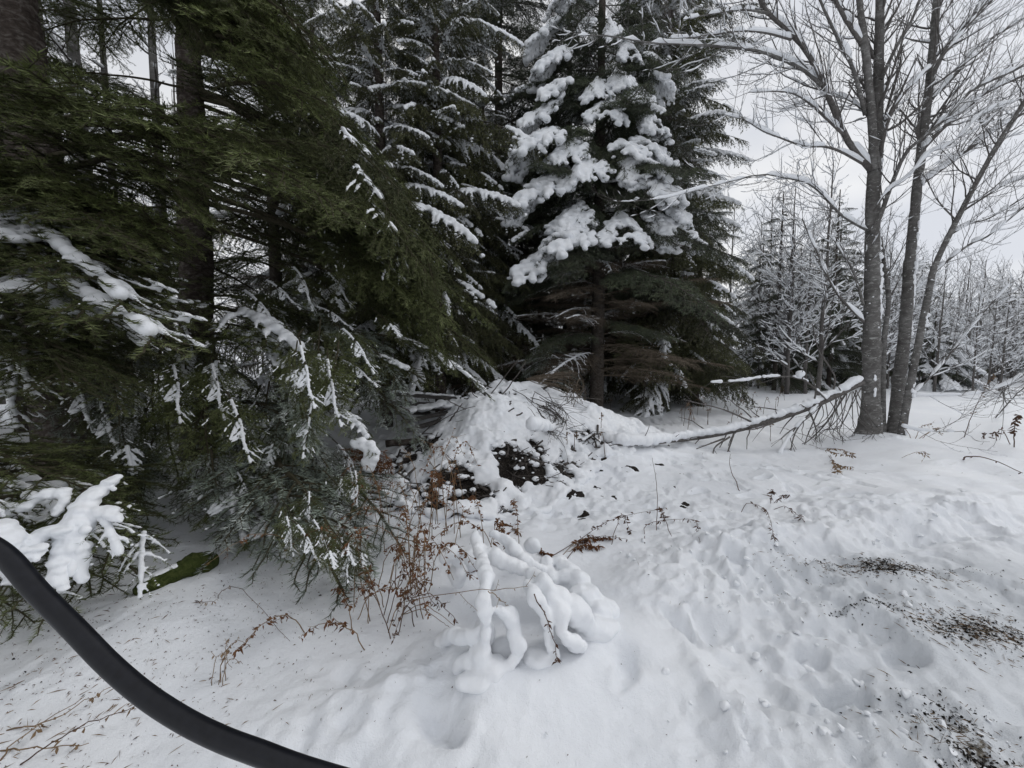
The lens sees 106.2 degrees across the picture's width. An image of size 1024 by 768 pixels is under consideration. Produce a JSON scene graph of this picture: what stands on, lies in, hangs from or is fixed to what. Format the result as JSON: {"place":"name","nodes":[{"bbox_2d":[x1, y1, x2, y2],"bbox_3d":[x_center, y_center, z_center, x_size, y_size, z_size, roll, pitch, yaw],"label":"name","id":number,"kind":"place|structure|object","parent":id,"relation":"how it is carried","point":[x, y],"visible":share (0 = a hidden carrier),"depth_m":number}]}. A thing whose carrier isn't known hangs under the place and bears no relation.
{"place":"outdoors","nodes":[
{"label":"outdoors","id":0,"kind":"place"},
{"bbox_2d":[0,537,348,767],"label":"black tube","id":1,"kind":"object","parent":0,"point":[76,631],"visible":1,"depth_m":0.49},
{"bbox_2d":[0,351,1023,767],"bbox_3d":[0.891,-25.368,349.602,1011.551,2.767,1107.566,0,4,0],"label":"ground","id":2,"kind":"structure","parent":0,"point":[616,701],"depth_m":2.12},
{"bbox_2d":[1,696,84,758],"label":"dried stalk","id":3,"kind":"object","parent":2,"relation":"on","point":[37,730],"visible":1,"depth_m":1.50},
{"bbox_2d":[0,739,88,753],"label":"dried stalk","id":4,"kind":"object","parent":2,"relation":"on","point":[57,749],"visible":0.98,"depth_m":1.47},
{"bbox_2d":[6,687,109,730],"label":"dried stalk","id":5,"kind":"object","parent":2,"relation":"on","point":[90,699],"visible":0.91,"depth_m":1.56},
{"bbox_2d":[20,706,134,764],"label":"dried stalk","id":6,"kind":"object","parent":2,"relation":"on","point":[83,731],"visible":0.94,"depth_m":1.46},
{"bbox_2d":[0,0,163,432],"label":"fir tree","id":7,"kind":"object","parent":2,"relation":"on","point":[19,399],"visible":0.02,"depth_m":7.47},
{"bbox_2d":[41,0,151,417],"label":"slender tree","id":8,"kind":"object","parent":2,"relation":"on","point":[75,56],"visible":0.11,"depth_m":6.55},
{"bbox_2d":[51,21,171,385],"bbox_3d":[-15.214,-6.711,14.641,6.083,14.336,5.142,2,5,26],"label":"bare tree","id":9,"kind":"object","parent":2,"relation":"on","point":[123,80],"visible":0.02,"depth_m":14.99},
{"bbox_2d":[64,0,177,419],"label":"slender tree","id":10,"kind":"object","parent":2,"relation":"on","point":[103,67],"visible":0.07,"depth_m":8.02},
{"bbox_2d":[0,0,265,441],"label":"fir tree","id":11,"kind":"object","parent":2,"relation":"on","point":[117,86],"visible":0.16,"depth_m":6.31},
{"bbox_2d":[114,0,231,424],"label":"slender tree","id":12,"kind":"object","parent":2,"relation":"on","point":[153,74],"visible":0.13,"depth_m":7.53},
{"bbox_2d":[132,551,218,595],"bbox_3d":[-2.168,1.224,2.508,0.270,0.170,0.420,0,4,0],"label":"mossy log","id":13,"kind":"object","parent":2,"relation":"on","point":[190,564],"visible":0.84,"depth_m":2.48},
{"bbox_2d":[96,13,258,302],"bbox_3d":[-12.262,-6.907,15.026,6.203,14.618,5.243,-2,4,-21],"label":"bare tree","id":14,"kind":"object","parent":2,"relation":"on","point":[174,88],"visible":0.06,"depth_m":14.44},
{"bbox_2d":[0,0,383,646],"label":"fir tree","id":15,"kind":"object","parent":2,"relation":"on","point":[76,259],"visible":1,"depth_m":2.82},
{"bbox_2d":[211,636,250,685],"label":"dried weed","id":16,"kind":"object","parent":2,"relation":"on","point":[227,651],"visible":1,"depth_m":1.80},
{"bbox_2d":[195,586,289,640],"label":"bent weed","id":17,"kind":"object","parent":2,"relation":"on","point":[247,595],"visible":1,"depth_m":2.24},
{"bbox_2d":[156,0,368,425],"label":"fir tree","id":18,"kind":"object","parent":2,"relation":"on","point":[250,260],"visible":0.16,"depth_m":7.89},
{"bbox_2d":[31,0,501,621],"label":"fir tree","id":19,"kind":"object","parent":2,"relation":"on","point":[393,266],"visible":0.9,"depth_m":3.97},
{"bbox_2d":[175,0,407,410],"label":"fir tree","id":20,"kind":"object","parent":2,"relation":"on","point":[219,217],"visible":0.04,"depth_m":9.50},
{"bbox_2d":[232,565,432,657],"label":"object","id":21,"kind":"object","parent":2,"relation":"on","point":[383,588],"visible":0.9,"depth_m":2.15},
{"bbox_2d":[207,499,473,593],"bbox_3d":[-1.058,1.118,2.538,1.534,0.503,1.055,0,4,0],"label":"dried weed","id":22,"kind":"object","parent":2,"relation":"on","point":[407,554],"visible":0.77,"depth_m":2.43},
{"bbox_2d":[284,509,477,620],"bbox_3d":[-0.792,1.099,2.377,1.222,0.560,0.955,0,4,0],"label":"dried weed","id":23,"kind":"object","parent":2,"relation":"on","point":[404,514],"visible":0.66,"depth_m":2.26},
{"bbox_2d":[271,0,497,426],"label":"fir tree","id":24,"kind":"object","parent":2,"relation":"on","point":[362,35],"visible":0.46,"depth_m":7.16},
{"bbox_2d":[298,99,475,399],"bbox_3d":[-5.197,-5.196,16.837,10.000,14.492,7.268,-3,5,-34],"label":"spruce tree","id":25,"kind":"object","parent":2,"relation":"on","point":[333,355],"depth_m":15.87},
{"bbox_2d":[365,57,431,387],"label":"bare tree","id":26,"kind":"object","parent":2,"relation":"on","point":[391,98],"depth_m":14.95},
{"bbox_2d":[342,559,457,643],"bbox_3d":[-0.614,1.176,2.155,0.702,0.442,0.594,0,4,0],"label":"dried weed","id":27,"kind":"object","parent":2,"relation":"on","point":[406,606],"visible":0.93,"depth_m":2.09},
{"bbox_2d":[340,458,465,549],"bbox_3d":[-0.988,0.947,3.554,1.282,0.637,1.293,0,4,0],"label":"dried weed","id":28,"kind":"object","parent":2,"relation":"on","point":[440,501],"visible":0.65,"depth_m":3.04},
{"bbox_2d":[334,491,477,594],"bbox_3d":[-0.587,1.032,2.491,0.828,0.607,1.082,0,4,0],"label":"dried weed","id":29,"kind":"object","parent":2,"relation":"on","point":[415,538],"visible":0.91,"depth_m":2.25},
{"bbox_2d":[351,428,464,533],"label":"dried grass","id":30,"kind":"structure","parent":2,"relation":"on","point":[381,485],"depth_m":3.20},
{"bbox_2d":[0,528,834,767],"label":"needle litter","id":31,"kind":"object","parent":2,"relation":"on","point":[189,658],"visible":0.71,"depth_m":1.90},
{"bbox_2d":[385,390,460,432],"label":"fallen branch","id":32,"kind":"object","parent":2,"relation":"on","point":[424,409],"visible":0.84,"depth_m":5.75},
{"bbox_2d":[304,0,548,412],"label":"fir tree","id":33,"kind":"object","parent":2,"relation":"on","point":[473,197],"visible":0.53,"depth_m":7.85},
{"bbox_2d":[403,604,454,626],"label":"bent weed","id":34,"kind":"object","parent":2,"relation":"on","point":[428,612],"visible":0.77,"depth_m":2.13},
{"bbox_2d":[315,43,559,399],"bbox_3d":[-2.031,-5.875,15.326,11.333,16.424,8.237,2,5,27],"label":"spruce tree","id":35,"kind":"object","parent":2,"relation":"on","point":[449,391],"visible":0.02,"depth_m":14.15},
{"bbox_2d":[420,441,480,537],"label":"dried weed","id":36,"kind":"object","parent":2,"relation":"on","point":[435,475],"visible":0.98,"depth_m":3.05},
{"bbox_2d":[406,572,534,607],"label":"twig","id":37,"kind":"object","parent":2,"relation":"on","point":[499,599],"visible":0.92,"depth_m":1.77},
{"bbox_2d":[431,495,521,549],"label":"dried fern","id":38,"kind":"object","parent":2,"relation":"on","point":[501,522],"visible":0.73,"depth_m":2.79},
{"bbox_2d":[430,65,545,392],"bbox_3d":[-0.880,-3.681,10.090,3.535,9.136,3.684,0,4,0],"label":"spruce tree","id":39,"kind":"object","parent":2,"relation":"on","point":[517,327],"visible":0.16,"depth_m":9.80},
{"bbox_2d":[403,83,588,391],"bbox_3d":[0.430,-5.623,17.508,10.666,15.458,7.753,0,4,6],"label":"spruce tree","id":40,"kind":"object","parent":2,"relation":"on","point":[528,316],"depth_m":16.32},
{"bbox_2d":[5,453,1010,752],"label":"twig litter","id":41,"kind":"object","parent":2,"relation":"on","point":[421,559],"visible":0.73,"depth_m":2.23},
{"bbox_2d":[0,548,1023,767],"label":"leaf litter","id":42,"kind":"object","parent":2,"relation":"on","point":[967,757],"visible":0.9,"depth_m":2.07},
{"bbox_2d":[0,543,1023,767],"bbox_3d":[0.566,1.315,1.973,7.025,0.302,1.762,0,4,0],"label":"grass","id":43,"kind":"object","parent":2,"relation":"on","point":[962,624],"depth_m":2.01},
{"bbox_2d":[418,0,610,396],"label":"spruce tree","id":44,"kind":"object","parent":2,"relation":"on","point":[505,7],"visible":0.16,"depth_m":10.73},
{"bbox_2d":[353,359,689,519],"bbox_3d":[0.075,0.501,5.744,4.550,1.751,4.691,0,4,0],"label":"brush pile","id":45,"kind":"object","parent":2,"relation":"on","point":[505,443],"visible":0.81,"depth_m":4.72},
{"bbox_2d":[341,437,393,486],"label":"dried frond","id":46,"kind":"object","parent":45,"relation":"hanging from","point":[362,445],"visible":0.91,"depth_m":3.57},
{"bbox_2d":[434,530,620,694],"bbox_3d":[0.086,1.150,2.178,1.056,0.530,1.080,0,4,0],"label":"snow cased shrub","id":47,"kind":"object","parent":2,"relation":"on","point":[579,608],"visible":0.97,"depth_m":1.88},
{"bbox_2d":[506,123,588,388],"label":"spruce tree","id":48,"kind":"object","parent":2,"relation":"on","point":[540,335],"visible":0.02,"depth_m":13.30},
{"bbox_2d":[534,594,560,664],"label":"twig","id":49,"kind":"object","parent":2,"relation":"on","point":[556,645],"visible":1,"depth_m":1.78},
{"bbox_2d":[518,338,589,401],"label":"fir sapling","id":50,"kind":"object","parent":2,"relation":"on","point":[539,366],"visible":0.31,"depth_m":8.48},
{"bbox_2d":[499,523,612,556],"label":"dried fern","id":51,"kind":"object","parent":2,"relation":"on","point":[589,547],"visible":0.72,"depth_m":3.00},
{"bbox_2d":[512,10,630,390],"bbox_3d":[2.193,-6.890,12.587,4.607,15.100,4.091,0,4,0],"label":"spruce tree","id":52,"kind":"object","parent":2,"relation":"on","point":[568,343],"visible":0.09,"depth_m":12.42},
{"bbox_2d":[120,245,1023,382],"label":"wood","id":53,"kind":"object","parent":2,"relation":"on","point":[939,281],"visible":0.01,"depth_m":24.59},
{"bbox_2d":[547,196,629,396],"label":"spruce tree","id":54,"kind":"object","parent":2,"relation":"on","point":[615,392],"depth_m":15.37},
{"bbox_2d":[481,0,753,406],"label":"spruce tree","id":55,"kind":"object","parent":2,"relation":"on","point":[576,228],"visible":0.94,"depth_m":7.75},
{"bbox_2d":[553,507,700,558],"bbox_3d":[0.918,1.177,3.104,1.453,0.224,0.752,0,4,0],"label":"bent weed","id":56,"kind":"object","parent":2,"relation":"on","point":[627,528],"visible":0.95,"depth_m":3.20},
{"bbox_2d":[545,0,717,408],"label":"cedar tree","id":57,"kind":"object","parent":2,"relation":"on","point":[608,381],"visible":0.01,"depth_m":12.36},
{"bbox_2d":[652,458,657,529],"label":"dried stalk","id":58,"kind":"object","parent":2,"relation":"on","point":[657,497],"visible":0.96,"depth_m":3.57},
{"bbox_2d":[572,0,770,416],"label":"cedar tree","id":59,"kind":"object","parent":2,"relation":"on","point":[656,394],"visible":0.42,"depth_m":10.04},
{"bbox_2d":[564,389,783,453],"bbox_3d":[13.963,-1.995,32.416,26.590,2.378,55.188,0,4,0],"label":"dried weed","id":60,"kind":"object","parent":2,"relation":"on","point":[601,421],"visible":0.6,"depth_m":5.10},
{"bbox_2d":[526,312,897,453],"bbox_3d":[3.391,0.241,5.502,6.497,2.725,3.090,0,4,0],"label":"fallen limb","id":61,"kind":"object","parent":2,"relation":"on","point":[647,438],"visible":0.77,"depth_m":6.38},
{"bbox_2d":[669,176,766,399],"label":"cedar tree","id":62,"kind":"object","parent":2,"relation":"on","point":[730,310],"visible":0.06,"depth_m":12.08},
{"bbox_2d":[680,392,761,429],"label":"dried weed","id":63,"kind":"object","parent":2,"relation":"on","point":[710,412],"visible":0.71,"depth_m":8.28},
{"bbox_2d":[703,187,785,351],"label":"bare tree","id":64,"kind":"object","parent":2,"relation":"on","point":[741,294],"visible":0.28,"depth_m":20.43},
{"bbox_2d":[733,284,776,388],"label":"bare tree","id":65,"kind":"object","parent":2,"relation":"on","point":[759,327],"visible":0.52,"depth_m":17.81},
{"bbox_2d":[726,232,784,370],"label":"bare tree","id":66,"kind":"object","parent":2,"relation":"on","point":[758,291],"visible":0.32,"depth_m":19.15},
{"bbox_2d":[719,161,805,384],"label":"tree","id":67,"kind":"object","parent":2,"relation":"on","point":[755,263],"visible":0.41,"depth_m":18.74},
{"bbox_2d":[732,195,803,343],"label":"bare tree","id":68,"kind":"object","parent":2,"relation":"on","point":[761,229],"visible":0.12,"depth_m":20.81},
{"bbox_2d":[727,238,810,386],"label":"spruce tree","id":69,"kind":"object","parent":2,"relation":"on","point":[752,322],"visible":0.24,"depth_m":19.41},
{"bbox_2d":[697,392,841,440],"bbox_3d":[10.440,0.145,15.446,11.823,0.591,17.320,0,4,0],"label":"dried weed","id":70,"kind":"object","parent":2,"relation":"on","point":[763,410],"visible":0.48,"depth_m":9.51},
{"bbox_2d":[741,489,804,542],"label":"bent weed","id":71,"kind":"object","parent":2,"relation":"on","point":[785,496],"visible":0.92,"depth_m":3.71},
{"bbox_2d":[735,192,827,393],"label":"spruce tree","id":72,"kind":"object","parent":2,"relation":"on","point":[795,384],"visible":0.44,"depth_m":16.55},
{"bbox_2d":[545,490,1023,767],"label":"snow clods","id":73,"kind":"object","parent":2,"relation":"on","point":[822,730],"visible":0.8,"depth_m":1.82},
{"bbox_2d":[548,0,1023,455],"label":"bare tree","id":74,"kind":"object","parent":2,"relation":"on","point":[870,106],"visible":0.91,"depth_m":6.68},
{"bbox_2d":[737,160,839,393],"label":"spruce tree","id":75,"kind":"object","parent":2,"relation":"on","point":[784,286],"visible":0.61,"depth_m":14.77},
{"bbox_2d":[749,224,830,392],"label":"bare tree","id":76,"kind":"object","parent":2,"relation":"on","point":[784,350],"visible":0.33,"depth_m":15.76},
{"bbox_2d":[751,200,829,393],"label":"bare tree","id":77,"kind":"object","parent":2,"relation":"on","point":[787,361],"visible":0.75,"depth_m":14.71},
{"bbox_2d":[745,248,838,389],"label":"spruce tree","id":78,"kind":"object","parent":2,"relation":"on","point":[824,384],"visible":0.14,"depth_m":18.26},
{"bbox_2d":[754,195,845,393],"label":"bare tree","id":79,"kind":"object","parent":2,"relation":"on","point":[773,274],"visible":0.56,"depth_m":14.93},
{"bbox_2d":[783,230,825,356],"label":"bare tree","id":80,"kind":"object","parent":2,"relation":"on","point":[806,282],"visible":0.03,"depth_m":18.59},
{"bbox_2d":[809,444,855,473],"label":"dried fern","id":81,"kind":"object","parent":2,"relation":"on","point":[835,466],"visible":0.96,"depth_m":5.50},
{"bbox_2d":[780,189,886,386],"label":"spruce tree","id":82,"kind":"object","parent":2,"relation":"on","point":[829,350],"visible":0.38,"depth_m":17.42},
{"bbox_2d":[766,123,904,395],"bbox_3d":[10.709,-3.951,12.541,3.885,9.156,3.284,3,5,33],"label":"bare tree","id":83,"kind":"object","parent":2,"relation":"on","point":[822,341],"visible":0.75,"depth_m":12.65},
{"bbox_2d":[811,244,863,360],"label":"bare tree","id":84,"kind":"object","parent":2,"relation":"on","point":[845,300],"visible":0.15,"depth_m":18.59},
{"bbox_2d":[804,218,921,386],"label":"spruce tree","id":85,"kind":"object","parent":2,"relation":"on","point":[853,331],"visible":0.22,"depth_m":19.03},
{"bbox_2d":[860,299,917,381],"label":"bare tree","id":86,"kind":"object","parent":2,"relation":"on","point":[894,343],"visible":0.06,"depth_m":21.29},
{"bbox_2d":[852,251,926,378],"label":"bare tree","id":87,"kind":"object","parent":2,"relation":"on","point":[893,300],"visible":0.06,"depth_m":21.78},
{"bbox_2d":[852,239,927,361],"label":"bare tree","id":88,"kind":"object","parent":2,"relation":"on","point":[898,293],"visible":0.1,"depth_m":19.13},
{"bbox_2d":[850,253,929,381],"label":"spruce tree","id":89,"kind":"object","parent":2,"relation":"on","point":[892,336],"visible":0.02,"depth_m":23.03},
{"bbox_2d":[858,281,932,388],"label":"bare tree","id":90,"kind":"object","parent":2,"relation":"on","point":[890,354],"visible":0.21,"depth_m":16.67},
{"bbox_2d":[849,219,951,371],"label":"bare tree","id":91,"kind":"object","parent":2,"relation":"on","point":[919,284],"visible":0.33,"depth_m":14.36},
{"bbox_2d":[887,288,942,380],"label":"bare tree","id":92,"kind":"object","parent":2,"relation":"on","point":[916,326],"visible":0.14,"depth_m":18.61},
{"bbox_2d":[901,241,929,351],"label":"bare tree","id":93,"kind":"object","parent":2,"relation":"on","point":[920,268],"visible":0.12,"depth_m":24.30},
{"bbox_2d":[903,422,942,438],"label":"dried weed","id":94,"kind":"object","parent":2,"relation":"on","point":[938,428],"visible":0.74,"depth_m":6.65},
{"bbox_2d":[896,225,967,378],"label":"bare tree","id":95,"kind":"object","parent":2,"relation":"on","point":[937,328],"visible":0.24,"depth_m":18.66},
{"bbox_2d":[901,258,972,377],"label":"spruce tree","id":96,"kind":"object","parent":2,"relation":"on","point":[932,298],"visible":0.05,"depth_m":27.10},
{"bbox_2d":[890,312,988,391],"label":"spruce tree","id":97,"kind":"object","parent":2,"relation":"on","point":[926,366],"visible":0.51,"depth_m":16.40},
{"bbox_2d":[912,287,968,363],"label":"bare tree","id":98,"kind":"object","parent":2,"relation":"on","point":[943,312],"visible":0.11,"depth_m":20.69},
{"bbox_2d":[911,297,970,362],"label":"bare tree","id":99,"kind":"object","parent":2,"relation":"on","point":[941,324],"visible":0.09,"depth_m":19.23},
{"bbox_2d":[922,286,961,374],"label":"bare tree","id":100,"kind":"object","parent":2,"relation":"on","point":[941,307],"visible":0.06,"depth_m":21.59},
{"bbox_2d":[912,254,991,391],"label":"bare tree","id":101,"kind":"object","parent":2,"relation":"on","point":[938,339],"visible":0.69,"depth_m":15.64},
{"bbox_2d":[936,272,1006,390],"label":"bare tree","id":102,"kind":"object","parent":2,"relation":"on","point":[975,345],"visible":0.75,"depth_m":15.52},
{"bbox_2d":[949,272,998,364],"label":"bare tree","id":103,"kind":"object","parent":2,"relation":"on","point":[973,310],"visible":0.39,"depth_m":19.12},
{"bbox_2d":[951,307,1008,366],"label":"bare tree","id":104,"kind":"object","parent":2,"relation":"on","point":[983,341],"visible":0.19,"depth_m":20.39},
{"bbox_2d":[964,374,995,436],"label":"dried weed","id":105,"kind":"object","parent":2,"relation":"on","point":[978,401],"visible":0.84,"depth_m":7.20},
{"bbox_2d":[944,234,1020,374],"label":"bare tree","id":106,"kind":"object","parent":2,"relation":"on","point":[982,285],"visible":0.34,"depth_m":22.71},
{"bbox_2d":[951,244,1014,378],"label":"bare tree","id":107,"kind":"object","parent":2,"relation":"on","point":[982,301],"visible":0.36,"depth_m":20.39},
{"bbox_2d":[944,351,1023,436],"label":"leaning sapling","id":108,"kind":"object","parent":2,"relation":"on","point":[1004,397],"visible":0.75,"depth_m":6.88},
{"bbox_2d":[974,319,1003,379],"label":"bare tree","id":109,"kind":"object","parent":2,"relation":"on","point":[988,352],"visible":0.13,"depth_m":22.40},
{"bbox_2d":[962,456,1021,473],"bbox_3d":[6.420,1.064,5.195,0.290,0.151,0.800,0,4,0],"label":"fallen stick","id":110,"kind":"object","parent":2,"relation":"on","point":[964,457],"visible":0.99,"depth_m":5.22},
{"bbox_2d":[962,283,1023,389],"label":"bare tree","id":111,"kind":"object","parent":2,"relation":"on","point":[991,337],"visible":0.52,"depth_m":16.62},
{"bbox_2d":[981,427,1009,443],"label":"dried weed","id":112,"kind":"object","parent":2,"relation":"on","point":[996,434],"visible":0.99,"depth_m":6.20},
{"bbox_2d":[978,299,1020,372],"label":"bare tree","id":113,"kind":"object","parent":2,"relation":"on","point":[999,333],"visible":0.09,"depth_m":23.19},
{"bbox_2d":[977,270,1023,390],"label":"bare tree","id":114,"kind":"object","parent":2,"relation":"on","point":[1002,360],"visible":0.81,"depth_m":16.04},
{"bbox_2d":[981,255,1023,380],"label":"bare tree","id":115,"kind":"object","parent":2,"relation":"on","point":[993,371],"visible":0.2,"depth_m":22.34},
{"bbox_2d":[981,278,1023,377],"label":"spruce tree","id":116,"kind":"object","parent":2,"relation":"on","point":[984,366],"visible":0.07,"depth_m":26.47},
{"bbox_2d":[986,307,1023,382],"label":"bare tree","id":117,"kind":"object","parent":2,"relation":"on","point":[1015,353],"visible":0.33,"depth_m":20.78},
{"bbox_2d":[1003,331,1023,377],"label":"spruce tree","id":118,"kind":"object","parent":2,"relation":"on","point":[1022,371],"visible":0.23,"depth_m":25.44},
{"bbox_2d":[1006,414,1022,446],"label":"dried weed","id":119,"kind":"object","parent":2,"relation":"on","point":[1019,417],"visible":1,"depth_m":6.20},
{"bbox_2d":[42,0,1023,355],"label":"sky","id":120,"kind":"structure","parent":0,"point":[933,222]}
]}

